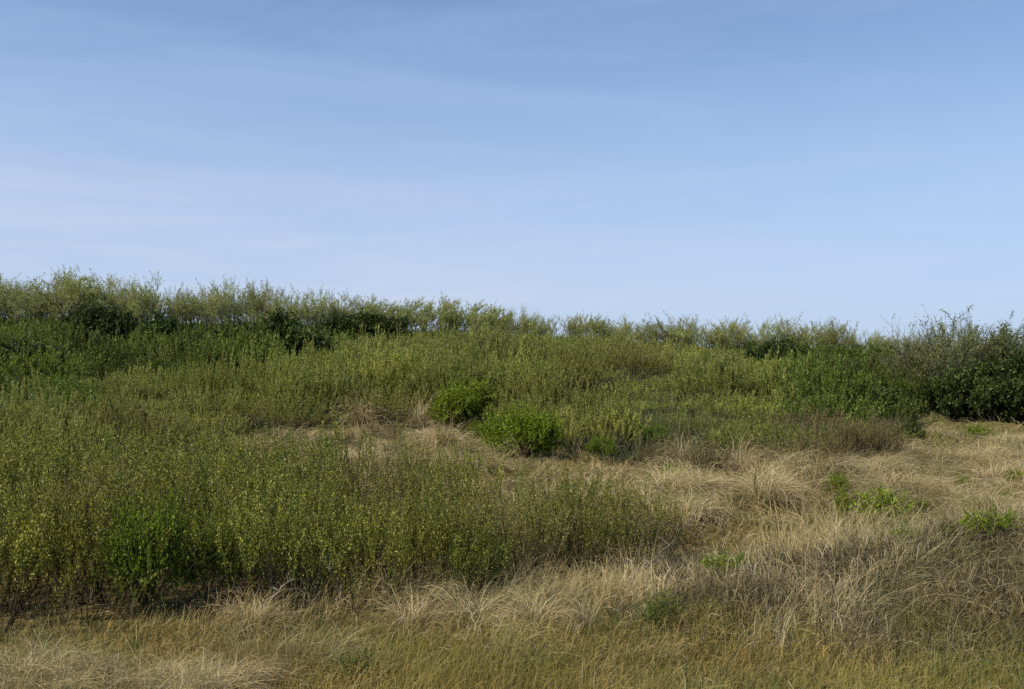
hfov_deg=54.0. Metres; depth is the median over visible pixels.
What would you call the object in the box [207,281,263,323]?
scrub tree
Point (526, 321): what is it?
scrub tree
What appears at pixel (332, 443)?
willow shrub
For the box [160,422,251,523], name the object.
willow shrub
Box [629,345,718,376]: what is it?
hillside shrub
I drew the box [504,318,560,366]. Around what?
hillside shrub
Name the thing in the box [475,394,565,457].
bright green bush
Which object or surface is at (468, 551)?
thicket bush
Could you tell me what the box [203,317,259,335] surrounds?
leafy shrub
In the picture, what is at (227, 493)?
willow shrub
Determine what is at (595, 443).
bright green bush
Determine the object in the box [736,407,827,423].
hillside shrub
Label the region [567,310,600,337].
windswept tree
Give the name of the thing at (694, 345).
hillside shrub
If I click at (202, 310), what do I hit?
scrub tree
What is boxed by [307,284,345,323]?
scrub tree
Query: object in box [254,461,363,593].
willow shrub
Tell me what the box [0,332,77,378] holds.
evergreen bush
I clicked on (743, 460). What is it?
grass tussock
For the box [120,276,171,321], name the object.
scrub tree
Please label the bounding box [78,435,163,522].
willow shrub
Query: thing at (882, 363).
leafy shrub
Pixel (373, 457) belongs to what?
grass tussock
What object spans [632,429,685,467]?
brown shrub
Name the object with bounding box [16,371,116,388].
leafy shrub
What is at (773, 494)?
grass tussock
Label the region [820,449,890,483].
grass tussock
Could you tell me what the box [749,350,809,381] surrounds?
hillside shrub
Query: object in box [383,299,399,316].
windswept tree
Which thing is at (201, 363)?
leafy shrub
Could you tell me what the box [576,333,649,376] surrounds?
hillside shrub
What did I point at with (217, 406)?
hillside shrub
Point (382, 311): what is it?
windswept tree
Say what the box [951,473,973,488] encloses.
leafy plant
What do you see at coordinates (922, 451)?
grass tussock
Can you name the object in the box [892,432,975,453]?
grass tussock
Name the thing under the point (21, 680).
grass tussock
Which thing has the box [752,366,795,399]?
hillside shrub
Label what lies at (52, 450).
willow shrub
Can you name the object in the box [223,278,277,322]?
scrub tree
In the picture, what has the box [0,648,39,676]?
grass tussock
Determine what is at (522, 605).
grass tussock
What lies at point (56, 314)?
scrub tree
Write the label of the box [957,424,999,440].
leafy plant
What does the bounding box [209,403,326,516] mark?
willow shrub
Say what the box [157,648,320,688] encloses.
grass tussock
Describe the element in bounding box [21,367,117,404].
leafy shrub
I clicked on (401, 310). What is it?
windswept tree
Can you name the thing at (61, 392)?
leafy shrub
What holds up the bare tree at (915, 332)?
on the ground at (112, 613)
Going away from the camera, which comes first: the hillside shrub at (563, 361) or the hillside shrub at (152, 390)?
the hillside shrub at (152, 390)
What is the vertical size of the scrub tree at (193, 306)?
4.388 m
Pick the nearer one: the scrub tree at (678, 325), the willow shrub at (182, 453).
the willow shrub at (182, 453)
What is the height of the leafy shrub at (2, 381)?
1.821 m
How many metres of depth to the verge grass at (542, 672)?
8.76 m
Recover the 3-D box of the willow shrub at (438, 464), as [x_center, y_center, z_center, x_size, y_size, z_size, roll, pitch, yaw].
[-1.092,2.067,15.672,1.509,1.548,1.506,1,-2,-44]
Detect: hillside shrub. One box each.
[0,362,72,445]
[0,388,114,452]
[0,393,79,444]
[25,437,124,462]
[38,372,166,440]
[65,363,164,401]
[81,420,183,453]
[90,368,179,402]
[97,402,197,445]
[104,432,196,467]
[106,361,175,392]
[111,400,189,425]
[114,386,186,417]
[118,386,184,414]
[130,400,215,442]
[138,338,205,367]
[139,353,226,401]
[141,417,250,455]
[160,398,252,434]
[166,367,259,424]
[168,391,264,416]
[175,344,258,402]
[178,377,247,403]
[223,334,303,395]
[241,371,299,406]
[242,377,337,420]
[248,388,338,431]
[256,341,332,376]
[257,347,361,423]
[268,331,350,371]
[282,340,374,420]
[294,335,372,392]
[318,334,401,357]
[319,322,394,394]
[321,325,404,389]
[323,325,400,347]
[333,370,428,425]
[338,334,430,397]
[344,323,428,353]
[353,357,439,414]
[363,333,439,352]
[369,328,443,392]
[377,331,433,341]
[383,316,469,401]
[393,331,455,354]
[399,345,484,382]
[401,327,464,343]
[406,325,443,336]
[411,333,500,410]
[414,317,506,369]
[414,322,462,337]
[414,332,501,406]
[441,309,536,350]
[445,309,539,368]
[445,317,524,369]
[453,321,469,333]
[467,337,557,382]
[476,341,569,393]
[482,386,566,437]
[487,351,556,397]
[488,346,597,413]
[498,379,590,411]
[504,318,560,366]
[506,321,570,357]
[511,328,607,381]
[511,333,596,394]
[527,328,600,359]
[530,329,589,344]
[531,346,625,391]
[546,385,644,448]
[547,319,625,350]
[547,389,651,454]
[571,329,599,340]
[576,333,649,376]
[581,338,631,368]
[583,329,647,348]
[583,370,681,405]
[586,322,658,357]
[594,337,676,380]
[596,375,678,391]
[600,398,671,412]
[603,398,659,413]
[607,326,701,378]
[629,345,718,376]
[631,334,688,369]
[636,337,663,348]
[637,362,715,402]
[643,372,708,381]
[647,408,730,431]
[648,418,735,434]
[652,334,677,347]
[663,394,761,418]
[666,330,768,401]
[667,383,767,416]
[669,342,751,374]
[674,336,757,370]
[674,341,709,352]
[675,335,701,348]
[692,418,807,453]
[696,354,773,404]
[696,412,784,435]
[710,414,792,434]
[713,384,787,412]
[718,402,836,459]
[720,389,815,422]
[734,346,789,374]
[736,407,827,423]
[745,364,804,409]
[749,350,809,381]
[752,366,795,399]
[758,350,820,371]
[760,352,825,392]
[788,412,886,440]
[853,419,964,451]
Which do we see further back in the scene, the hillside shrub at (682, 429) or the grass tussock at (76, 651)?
the hillside shrub at (682, 429)
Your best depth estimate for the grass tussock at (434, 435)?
25.00 m
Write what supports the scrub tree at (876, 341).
on the ground at (112, 613)
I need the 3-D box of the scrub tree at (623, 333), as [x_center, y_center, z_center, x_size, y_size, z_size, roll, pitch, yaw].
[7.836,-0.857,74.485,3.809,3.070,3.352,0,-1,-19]
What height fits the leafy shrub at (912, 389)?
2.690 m
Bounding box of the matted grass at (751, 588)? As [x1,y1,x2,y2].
[598,497,1023,671]
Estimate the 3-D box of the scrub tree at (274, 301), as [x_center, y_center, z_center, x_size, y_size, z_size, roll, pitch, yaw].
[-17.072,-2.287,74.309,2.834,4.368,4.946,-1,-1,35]
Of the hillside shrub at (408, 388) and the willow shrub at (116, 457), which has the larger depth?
the hillside shrub at (408, 388)
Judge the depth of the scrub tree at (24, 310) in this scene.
75.14 m
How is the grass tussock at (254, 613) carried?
on the ground at (112, 613)
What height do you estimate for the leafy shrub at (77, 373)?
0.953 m
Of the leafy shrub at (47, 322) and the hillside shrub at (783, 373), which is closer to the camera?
the hillside shrub at (783, 373)
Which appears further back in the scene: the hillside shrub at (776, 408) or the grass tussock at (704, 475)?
the hillside shrub at (776, 408)
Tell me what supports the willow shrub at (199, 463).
on the ground at (112, 613)
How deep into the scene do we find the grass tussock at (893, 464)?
20.42 m
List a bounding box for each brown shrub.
[274,410,319,432]
[315,427,373,448]
[358,418,403,438]
[385,407,413,421]
[448,440,484,458]
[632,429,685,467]
[674,432,736,475]
[732,424,794,467]
[764,397,870,446]
[767,395,866,436]
[785,409,857,467]
[804,404,907,455]
[818,404,889,460]
[855,418,914,456]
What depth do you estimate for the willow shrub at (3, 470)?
12.47 m
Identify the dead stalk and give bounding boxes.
[663,518,695,558]
[753,457,772,522]
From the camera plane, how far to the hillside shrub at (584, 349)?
42.04 m
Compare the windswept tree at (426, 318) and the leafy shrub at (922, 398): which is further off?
the windswept tree at (426, 318)
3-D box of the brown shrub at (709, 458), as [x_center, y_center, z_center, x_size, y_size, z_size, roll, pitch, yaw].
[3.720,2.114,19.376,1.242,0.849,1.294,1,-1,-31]
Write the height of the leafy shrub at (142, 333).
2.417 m
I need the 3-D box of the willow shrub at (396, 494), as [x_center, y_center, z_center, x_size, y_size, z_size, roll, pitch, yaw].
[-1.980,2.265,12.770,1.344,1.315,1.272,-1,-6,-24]
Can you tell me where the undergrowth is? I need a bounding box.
[0,333,938,484]
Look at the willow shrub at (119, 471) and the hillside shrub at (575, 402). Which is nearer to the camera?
the willow shrub at (119, 471)
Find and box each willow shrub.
[0,397,102,484]
[0,397,104,511]
[0,416,60,508]
[0,425,90,492]
[0,429,49,526]
[0,443,110,530]
[0,446,12,503]
[0,450,59,571]
[0,451,101,633]
[0,459,105,604]
[0,462,83,564]
[0,473,173,633]
[0,474,78,612]
[0,521,12,571]
[0,531,7,580]
[3,421,54,473]
[4,465,134,570]
[7,459,143,555]
[8,461,91,516]
[14,423,208,609]
[15,424,89,475]
[18,442,192,592]
[28,411,142,477]
[37,424,162,535]
[43,418,170,520]
[55,457,143,499]
[56,436,128,488]
[58,425,208,585]
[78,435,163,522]
[102,428,226,543]
[127,388,283,546]
[127,431,266,554]
[137,456,271,587]
[139,422,258,475]
[155,434,264,496]
[155,445,228,474]
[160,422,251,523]
[170,448,265,560]
[171,428,273,544]
[172,410,271,470]
[184,470,328,611]
[189,456,315,583]
[198,446,256,517]
[205,439,293,532]
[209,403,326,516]
[210,463,362,617]
[232,498,324,588]
[234,438,361,536]
[245,428,346,517]
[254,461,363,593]
[256,397,378,524]
[257,455,360,550]
[260,474,376,587]
[263,454,354,573]
[267,434,339,507]
[287,480,413,612]
[309,446,418,542]
[310,473,408,574]
[321,432,430,534]
[327,413,444,509]
[332,480,449,594]
[337,476,447,574]
[340,479,420,547]
[346,456,517,591]
[381,476,440,544]
[394,427,492,522]
[395,492,512,602]
[405,474,503,575]
[406,475,475,555]
[408,472,478,534]
[423,437,530,526]
[428,483,520,565]
[436,449,580,588]
[446,486,555,586]
[457,487,517,544]
[488,472,556,536]
[489,474,568,564]
[508,490,579,569]
[509,478,572,545]
[520,463,653,577]
[527,452,626,538]
[528,457,664,579]
[528,469,608,560]
[542,472,626,548]
[592,485,685,566]
[607,471,697,550]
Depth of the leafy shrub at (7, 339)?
44.62 m
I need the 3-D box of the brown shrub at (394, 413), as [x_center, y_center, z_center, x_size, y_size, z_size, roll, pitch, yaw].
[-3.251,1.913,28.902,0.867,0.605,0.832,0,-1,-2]
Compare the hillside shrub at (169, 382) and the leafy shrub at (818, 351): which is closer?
the hillside shrub at (169, 382)
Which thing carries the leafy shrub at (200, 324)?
on the ground at (112, 613)
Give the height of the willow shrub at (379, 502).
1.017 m
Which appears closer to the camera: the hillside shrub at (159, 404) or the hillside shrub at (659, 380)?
the hillside shrub at (159, 404)
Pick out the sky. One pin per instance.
(862, 161)
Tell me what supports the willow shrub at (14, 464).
on the ground at (112, 613)
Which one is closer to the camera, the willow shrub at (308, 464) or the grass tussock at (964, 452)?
the willow shrub at (308, 464)
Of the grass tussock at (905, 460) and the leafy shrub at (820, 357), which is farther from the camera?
the leafy shrub at (820, 357)
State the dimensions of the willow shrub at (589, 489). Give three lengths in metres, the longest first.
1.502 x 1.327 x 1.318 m
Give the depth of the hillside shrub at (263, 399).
29.05 m
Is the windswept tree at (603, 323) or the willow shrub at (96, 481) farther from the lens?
the windswept tree at (603, 323)
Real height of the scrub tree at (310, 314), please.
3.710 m
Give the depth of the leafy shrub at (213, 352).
37.76 m
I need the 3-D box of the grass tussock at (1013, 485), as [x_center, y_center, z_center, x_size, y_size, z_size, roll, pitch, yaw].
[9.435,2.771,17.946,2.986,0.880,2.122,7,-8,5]
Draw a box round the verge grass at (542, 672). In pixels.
[0,515,1023,688]
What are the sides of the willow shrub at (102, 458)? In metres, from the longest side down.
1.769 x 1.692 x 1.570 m
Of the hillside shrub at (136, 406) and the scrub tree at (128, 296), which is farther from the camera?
the scrub tree at (128, 296)
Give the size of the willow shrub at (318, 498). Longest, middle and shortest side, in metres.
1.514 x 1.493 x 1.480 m
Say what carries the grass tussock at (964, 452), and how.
on the ground at (112, 613)
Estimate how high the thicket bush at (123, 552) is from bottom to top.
1.669 m
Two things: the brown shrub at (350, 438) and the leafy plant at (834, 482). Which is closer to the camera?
the leafy plant at (834, 482)
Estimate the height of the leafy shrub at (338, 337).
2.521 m
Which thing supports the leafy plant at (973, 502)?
on the ground at (112, 613)
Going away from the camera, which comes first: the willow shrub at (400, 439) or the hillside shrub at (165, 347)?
the willow shrub at (400, 439)
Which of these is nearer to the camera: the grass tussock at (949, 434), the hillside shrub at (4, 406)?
the hillside shrub at (4, 406)
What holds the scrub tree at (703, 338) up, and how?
on the ground at (112, 613)
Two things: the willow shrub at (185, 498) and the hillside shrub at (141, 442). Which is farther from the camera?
the hillside shrub at (141, 442)
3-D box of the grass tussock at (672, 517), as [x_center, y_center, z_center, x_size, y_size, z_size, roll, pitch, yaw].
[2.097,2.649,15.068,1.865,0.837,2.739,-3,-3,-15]
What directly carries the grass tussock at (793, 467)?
on the ground at (112, 613)
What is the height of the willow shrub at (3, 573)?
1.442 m
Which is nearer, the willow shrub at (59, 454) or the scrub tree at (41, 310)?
the willow shrub at (59, 454)
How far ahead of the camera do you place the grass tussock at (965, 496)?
16.91 m
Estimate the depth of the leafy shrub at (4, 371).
38.02 m
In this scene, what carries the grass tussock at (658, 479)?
on the ground at (112, 613)
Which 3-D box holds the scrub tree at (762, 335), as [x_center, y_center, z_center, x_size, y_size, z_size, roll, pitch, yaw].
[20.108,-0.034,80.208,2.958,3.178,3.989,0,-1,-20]
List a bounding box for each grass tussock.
[0,640,108,688]
[0,641,47,671]
[0,644,76,688]
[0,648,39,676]
[1,629,119,686]
[1,650,129,688]
[16,650,205,688]
[49,641,151,688]
[93,644,237,688]
[109,647,284,688]
[123,651,242,688]
[154,649,293,688]
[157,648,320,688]
[199,401,271,426]
[205,586,303,644]
[310,426,365,439]
[311,441,403,464]
[311,447,394,471]
[316,455,419,483]
[318,420,403,441]
[320,387,397,427]
[324,443,407,470]
[336,436,402,452]
[350,438,394,453]
[352,579,467,650]
[375,389,442,432]
[398,422,474,448]
[399,572,542,644]
[404,410,479,450]
[414,476,503,494]
[425,446,489,470]
[425,453,550,478]
[431,448,481,467]
[465,440,529,473]
[465,485,553,520]
[480,569,593,646]
[489,476,601,503]
[542,580,627,637]
[546,475,622,507]
[582,488,679,506]
[610,456,709,492]
[613,494,714,548]
[633,470,718,499]
[636,489,759,536]
[644,465,750,492]
[650,424,721,467]
[659,465,739,478]
[696,429,782,478]
[703,457,834,519]
[711,503,820,531]
[712,472,829,512]
[761,434,826,488]
[776,448,881,481]
[801,479,947,511]
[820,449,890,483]
[849,467,961,500]
[853,465,986,503]
[855,465,951,497]
[856,449,943,477]
[857,452,925,472]
[860,434,947,452]
[860,448,930,463]
[875,443,974,460]
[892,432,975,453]
[892,476,1001,511]
[895,424,978,444]
[915,494,977,522]
[918,439,1001,461]
[921,496,1018,524]
[922,425,953,434]
[927,487,1018,516]
[930,436,1023,461]
[932,458,1023,485]
[943,484,1023,507]
[959,457,1022,469]
[964,447,1023,459]
[967,463,1023,491]
[968,436,1021,448]
[968,477,1023,495]
[971,473,1023,498]
[972,432,1015,444]
[980,435,1023,447]
[980,476,1023,498]
[993,431,1023,443]
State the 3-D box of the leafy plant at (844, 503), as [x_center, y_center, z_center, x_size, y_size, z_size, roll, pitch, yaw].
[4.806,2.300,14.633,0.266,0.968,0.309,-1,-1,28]
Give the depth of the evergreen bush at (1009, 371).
36.99 m
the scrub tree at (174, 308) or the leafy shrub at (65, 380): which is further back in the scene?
the scrub tree at (174, 308)
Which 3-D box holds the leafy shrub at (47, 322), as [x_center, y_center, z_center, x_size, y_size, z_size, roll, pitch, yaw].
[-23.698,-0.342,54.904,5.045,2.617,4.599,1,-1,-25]
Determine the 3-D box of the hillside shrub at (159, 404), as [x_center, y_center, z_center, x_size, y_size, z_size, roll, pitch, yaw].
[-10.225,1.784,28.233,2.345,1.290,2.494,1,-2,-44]
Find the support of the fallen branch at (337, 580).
on the ground at (112, 613)
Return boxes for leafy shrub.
[0,304,54,331]
[0,310,53,337]
[0,318,72,350]
[0,329,28,341]
[0,340,113,385]
[0,346,59,383]
[0,371,37,403]
[0,386,52,411]
[3,318,28,331]
[5,376,77,395]
[11,317,96,344]
[16,307,109,354]
[16,331,55,343]
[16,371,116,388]
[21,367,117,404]
[24,381,108,436]
[25,384,127,427]
[27,315,60,333]
[27,379,106,392]
[29,370,117,384]
[72,319,164,374]
[85,342,177,393]
[99,328,181,358]
[101,323,168,356]
[106,351,175,373]
[125,324,175,340]
[134,324,217,358]
[147,348,213,376]
[150,326,203,346]
[161,357,235,384]
[166,324,248,358]
[181,319,223,330]
[182,315,210,329]
[183,324,213,338]
[186,314,294,372]
[195,312,289,375]
[199,317,230,326]
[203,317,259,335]
[296,319,356,345]
[719,342,755,353]
[744,349,832,379]
[751,350,855,396]
[752,331,840,356]
[775,375,885,424]
[776,412,867,431]
[779,346,880,408]
[794,346,877,376]
[796,340,860,362]
[803,339,896,365]
[810,389,887,424]
[824,343,894,357]
[831,337,901,357]
[845,353,933,403]
[851,395,920,426]
[865,344,899,384]
[884,382,927,417]
[887,383,927,405]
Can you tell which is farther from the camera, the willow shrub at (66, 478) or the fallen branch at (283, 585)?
the willow shrub at (66, 478)
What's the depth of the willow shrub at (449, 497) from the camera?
13.63 m
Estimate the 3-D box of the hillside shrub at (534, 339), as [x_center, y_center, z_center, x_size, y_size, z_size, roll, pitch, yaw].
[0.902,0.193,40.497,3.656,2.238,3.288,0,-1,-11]
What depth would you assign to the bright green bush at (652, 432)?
23.81 m
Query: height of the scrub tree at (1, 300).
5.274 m
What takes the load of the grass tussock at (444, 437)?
on the ground at (112, 613)
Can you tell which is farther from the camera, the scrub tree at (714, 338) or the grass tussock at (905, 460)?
the scrub tree at (714, 338)
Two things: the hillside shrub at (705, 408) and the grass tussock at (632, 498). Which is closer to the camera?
the grass tussock at (632, 498)
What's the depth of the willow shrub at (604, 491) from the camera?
14.32 m
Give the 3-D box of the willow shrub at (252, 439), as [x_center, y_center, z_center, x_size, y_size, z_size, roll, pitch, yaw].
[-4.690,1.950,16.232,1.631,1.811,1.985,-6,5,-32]
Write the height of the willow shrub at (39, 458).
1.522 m
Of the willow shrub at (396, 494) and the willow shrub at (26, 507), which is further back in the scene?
the willow shrub at (396, 494)
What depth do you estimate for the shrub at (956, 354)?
38.05 m
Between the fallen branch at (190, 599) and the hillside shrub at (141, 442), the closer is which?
the fallen branch at (190, 599)
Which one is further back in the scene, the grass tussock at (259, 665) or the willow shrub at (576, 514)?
the willow shrub at (576, 514)
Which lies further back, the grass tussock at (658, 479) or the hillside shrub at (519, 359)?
the hillside shrub at (519, 359)
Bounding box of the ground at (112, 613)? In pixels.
[0,383,1023,688]
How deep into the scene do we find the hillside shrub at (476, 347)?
35.36 m
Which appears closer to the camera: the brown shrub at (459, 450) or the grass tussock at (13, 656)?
the grass tussock at (13, 656)
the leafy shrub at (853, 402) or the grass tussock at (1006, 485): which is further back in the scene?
the leafy shrub at (853, 402)
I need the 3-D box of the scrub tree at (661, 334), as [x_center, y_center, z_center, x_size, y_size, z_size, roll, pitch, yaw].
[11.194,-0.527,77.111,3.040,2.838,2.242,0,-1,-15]
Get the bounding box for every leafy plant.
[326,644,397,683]
[635,585,687,631]
[658,462,681,476]
[700,545,755,573]
[772,548,790,564]
[819,471,853,492]
[832,471,850,525]
[839,483,924,527]
[890,522,925,541]
[915,495,931,511]
[938,520,959,535]
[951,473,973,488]
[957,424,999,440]
[957,499,1023,538]
[959,494,989,513]
[997,485,1020,504]
[1004,467,1023,484]
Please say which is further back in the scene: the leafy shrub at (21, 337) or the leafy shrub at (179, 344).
the leafy shrub at (21, 337)
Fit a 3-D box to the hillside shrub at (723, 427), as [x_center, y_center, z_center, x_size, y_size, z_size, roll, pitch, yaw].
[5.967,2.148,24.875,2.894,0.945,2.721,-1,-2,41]
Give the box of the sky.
[0,0,1023,353]
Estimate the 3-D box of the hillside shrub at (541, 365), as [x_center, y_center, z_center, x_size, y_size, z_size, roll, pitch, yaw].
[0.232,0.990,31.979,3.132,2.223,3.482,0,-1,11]
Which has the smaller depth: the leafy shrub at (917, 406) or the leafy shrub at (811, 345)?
the leafy shrub at (917, 406)
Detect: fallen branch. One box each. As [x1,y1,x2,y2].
[159,573,250,609]
[257,572,290,614]
[321,558,354,609]
[629,540,673,581]
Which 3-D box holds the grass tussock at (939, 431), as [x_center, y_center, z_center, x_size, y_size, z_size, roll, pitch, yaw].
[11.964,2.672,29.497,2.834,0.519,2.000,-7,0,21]
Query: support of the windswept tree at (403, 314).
on the ground at (112, 613)
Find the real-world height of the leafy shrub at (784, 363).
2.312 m
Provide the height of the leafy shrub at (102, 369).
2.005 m
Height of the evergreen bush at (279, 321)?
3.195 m
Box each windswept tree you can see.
[31,266,121,319]
[52,264,122,316]
[329,289,379,317]
[352,301,399,318]
[355,295,393,319]
[364,299,409,327]
[383,296,437,330]
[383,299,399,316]
[398,300,422,332]
[403,297,454,334]
[434,291,470,330]
[442,299,500,332]
[446,308,474,331]
[469,304,492,328]
[469,305,516,334]
[485,308,505,330]
[553,313,590,334]
[562,314,581,337]
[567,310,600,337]
[590,312,614,337]
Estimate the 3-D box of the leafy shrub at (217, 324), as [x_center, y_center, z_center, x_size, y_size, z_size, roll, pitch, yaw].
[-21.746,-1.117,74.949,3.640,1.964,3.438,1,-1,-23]
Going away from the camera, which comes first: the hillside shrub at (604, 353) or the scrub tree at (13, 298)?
the hillside shrub at (604, 353)
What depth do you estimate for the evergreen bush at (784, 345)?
61.38 m
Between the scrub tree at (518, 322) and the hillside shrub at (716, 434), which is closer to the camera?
the hillside shrub at (716, 434)
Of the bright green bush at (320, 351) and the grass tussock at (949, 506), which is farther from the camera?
the bright green bush at (320, 351)
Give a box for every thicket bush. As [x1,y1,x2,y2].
[74,462,219,620]
[173,478,263,612]
[442,514,518,593]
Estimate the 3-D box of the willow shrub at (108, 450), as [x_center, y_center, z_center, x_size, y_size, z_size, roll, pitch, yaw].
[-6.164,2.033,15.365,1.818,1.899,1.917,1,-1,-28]
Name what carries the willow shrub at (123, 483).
on the ground at (112, 613)
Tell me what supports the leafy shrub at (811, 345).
on the ground at (112, 613)
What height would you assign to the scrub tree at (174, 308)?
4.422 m
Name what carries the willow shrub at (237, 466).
on the ground at (112, 613)
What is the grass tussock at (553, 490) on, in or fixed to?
on the ground at (112, 613)
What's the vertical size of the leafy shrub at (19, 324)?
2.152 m
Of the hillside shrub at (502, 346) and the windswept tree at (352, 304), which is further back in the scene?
the windswept tree at (352, 304)
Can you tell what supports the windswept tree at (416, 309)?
on the ground at (112, 613)
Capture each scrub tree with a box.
[0,267,70,321]
[0,272,52,322]
[0,273,23,316]
[0,278,46,320]
[0,279,32,318]
[0,289,28,318]
[12,288,59,320]
[17,265,85,319]
[23,274,112,317]
[28,289,55,320]
[74,268,130,311]
[92,271,171,323]
[100,273,162,315]
[103,285,151,318]
[118,279,178,320]
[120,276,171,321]
[153,286,195,322]
[161,287,200,322]
[168,282,207,324]
[177,282,227,328]
[179,285,208,323]
[191,275,237,329]
[203,282,235,324]
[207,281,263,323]
[214,279,247,322]
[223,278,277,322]
[233,279,274,323]
[243,284,298,324]
[259,280,292,317]
[268,283,322,325]
[281,291,310,319]
[300,294,325,326]
[302,297,328,326]
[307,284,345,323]
[323,288,352,321]
[491,307,517,334]
[508,312,544,332]
[510,311,530,335]
[514,304,554,332]
[531,315,551,336]
[536,313,560,333]
[600,313,642,339]
[613,316,645,341]
[626,312,677,341]
[626,322,653,343]
[642,322,676,342]
[649,311,701,343]
[653,323,684,344]
[658,314,703,344]
[674,320,717,347]
[684,318,739,349]
[699,323,731,348]
[705,314,760,345]
[706,315,748,349]
[731,325,763,347]
[746,313,790,346]
[751,328,769,347]
[774,311,827,342]
[779,321,825,348]
[810,318,850,345]
[813,318,852,348]
[816,318,857,348]
[848,329,884,349]
[856,332,893,351]
[861,329,892,348]
[863,334,899,349]
[884,329,903,351]
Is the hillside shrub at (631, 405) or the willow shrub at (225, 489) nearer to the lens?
the willow shrub at (225, 489)
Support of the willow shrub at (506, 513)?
on the ground at (112, 613)
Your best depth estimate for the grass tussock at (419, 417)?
27.91 m
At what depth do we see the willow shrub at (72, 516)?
11.99 m
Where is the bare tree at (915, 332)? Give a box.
[885,305,948,362]
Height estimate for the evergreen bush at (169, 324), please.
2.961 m
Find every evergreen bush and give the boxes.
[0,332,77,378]
[48,295,145,343]
[136,308,186,341]
[209,314,265,343]
[235,306,339,356]
[311,307,423,340]
[742,338,756,361]
[754,334,808,364]
[848,384,919,424]
[893,418,928,449]
[920,358,1015,420]
[974,341,1023,423]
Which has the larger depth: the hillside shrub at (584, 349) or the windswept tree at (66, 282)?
the windswept tree at (66, 282)
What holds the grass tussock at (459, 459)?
on the ground at (112, 613)
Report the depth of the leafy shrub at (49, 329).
49.78 m
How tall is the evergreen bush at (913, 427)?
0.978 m
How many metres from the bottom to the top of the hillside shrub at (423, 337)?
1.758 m
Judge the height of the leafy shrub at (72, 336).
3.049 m
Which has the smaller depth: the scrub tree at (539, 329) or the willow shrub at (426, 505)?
the willow shrub at (426, 505)
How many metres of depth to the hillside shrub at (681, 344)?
77.31 m
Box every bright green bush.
[307,346,334,361]
[421,369,503,426]
[464,417,483,436]
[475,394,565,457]
[532,398,563,415]
[579,389,601,412]
[584,431,617,458]
[624,414,670,446]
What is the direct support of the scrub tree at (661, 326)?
on the ground at (112, 613)
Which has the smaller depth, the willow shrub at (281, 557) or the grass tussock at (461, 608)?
the grass tussock at (461, 608)
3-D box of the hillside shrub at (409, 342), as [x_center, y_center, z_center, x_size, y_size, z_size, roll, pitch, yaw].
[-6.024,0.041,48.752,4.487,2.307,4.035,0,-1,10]
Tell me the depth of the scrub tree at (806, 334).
77.65 m
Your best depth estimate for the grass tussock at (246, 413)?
28.62 m
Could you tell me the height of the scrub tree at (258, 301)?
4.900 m
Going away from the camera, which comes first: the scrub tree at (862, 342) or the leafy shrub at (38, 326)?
the leafy shrub at (38, 326)
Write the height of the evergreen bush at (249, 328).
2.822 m
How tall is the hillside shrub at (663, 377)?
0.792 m
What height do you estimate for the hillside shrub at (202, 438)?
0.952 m
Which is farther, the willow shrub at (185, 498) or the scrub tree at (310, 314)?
the scrub tree at (310, 314)
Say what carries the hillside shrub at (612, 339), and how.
on the ground at (112, 613)
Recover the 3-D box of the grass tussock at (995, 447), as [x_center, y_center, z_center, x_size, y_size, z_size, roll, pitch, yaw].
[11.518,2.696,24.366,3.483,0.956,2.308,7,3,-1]
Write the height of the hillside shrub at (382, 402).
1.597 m
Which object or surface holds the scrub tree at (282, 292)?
on the ground at (112, 613)
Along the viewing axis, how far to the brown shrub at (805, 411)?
24.80 m
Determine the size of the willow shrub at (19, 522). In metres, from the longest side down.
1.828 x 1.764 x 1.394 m
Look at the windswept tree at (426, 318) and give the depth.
73.56 m
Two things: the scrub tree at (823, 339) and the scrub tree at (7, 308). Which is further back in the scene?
the scrub tree at (823, 339)
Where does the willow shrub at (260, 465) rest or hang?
on the ground at (112, 613)
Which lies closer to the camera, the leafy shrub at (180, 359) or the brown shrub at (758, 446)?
the brown shrub at (758, 446)
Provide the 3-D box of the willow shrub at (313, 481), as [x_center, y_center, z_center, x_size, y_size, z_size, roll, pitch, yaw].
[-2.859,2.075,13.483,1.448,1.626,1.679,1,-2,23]
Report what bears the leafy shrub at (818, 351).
on the ground at (112, 613)
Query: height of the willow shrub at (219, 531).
1.509 m
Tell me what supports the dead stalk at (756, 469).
on the ground at (112, 613)
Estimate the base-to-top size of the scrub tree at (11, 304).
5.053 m
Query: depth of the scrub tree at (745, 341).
78.86 m
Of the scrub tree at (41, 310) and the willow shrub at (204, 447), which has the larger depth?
the scrub tree at (41, 310)
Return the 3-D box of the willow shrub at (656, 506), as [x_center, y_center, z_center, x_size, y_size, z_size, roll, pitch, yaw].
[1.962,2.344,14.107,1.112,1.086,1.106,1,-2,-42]
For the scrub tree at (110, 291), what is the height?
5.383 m
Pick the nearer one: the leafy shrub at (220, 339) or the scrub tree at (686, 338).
the leafy shrub at (220, 339)
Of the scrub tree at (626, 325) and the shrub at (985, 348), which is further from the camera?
the scrub tree at (626, 325)
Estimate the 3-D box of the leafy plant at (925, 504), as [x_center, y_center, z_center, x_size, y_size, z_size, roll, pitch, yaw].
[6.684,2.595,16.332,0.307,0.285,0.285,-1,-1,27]

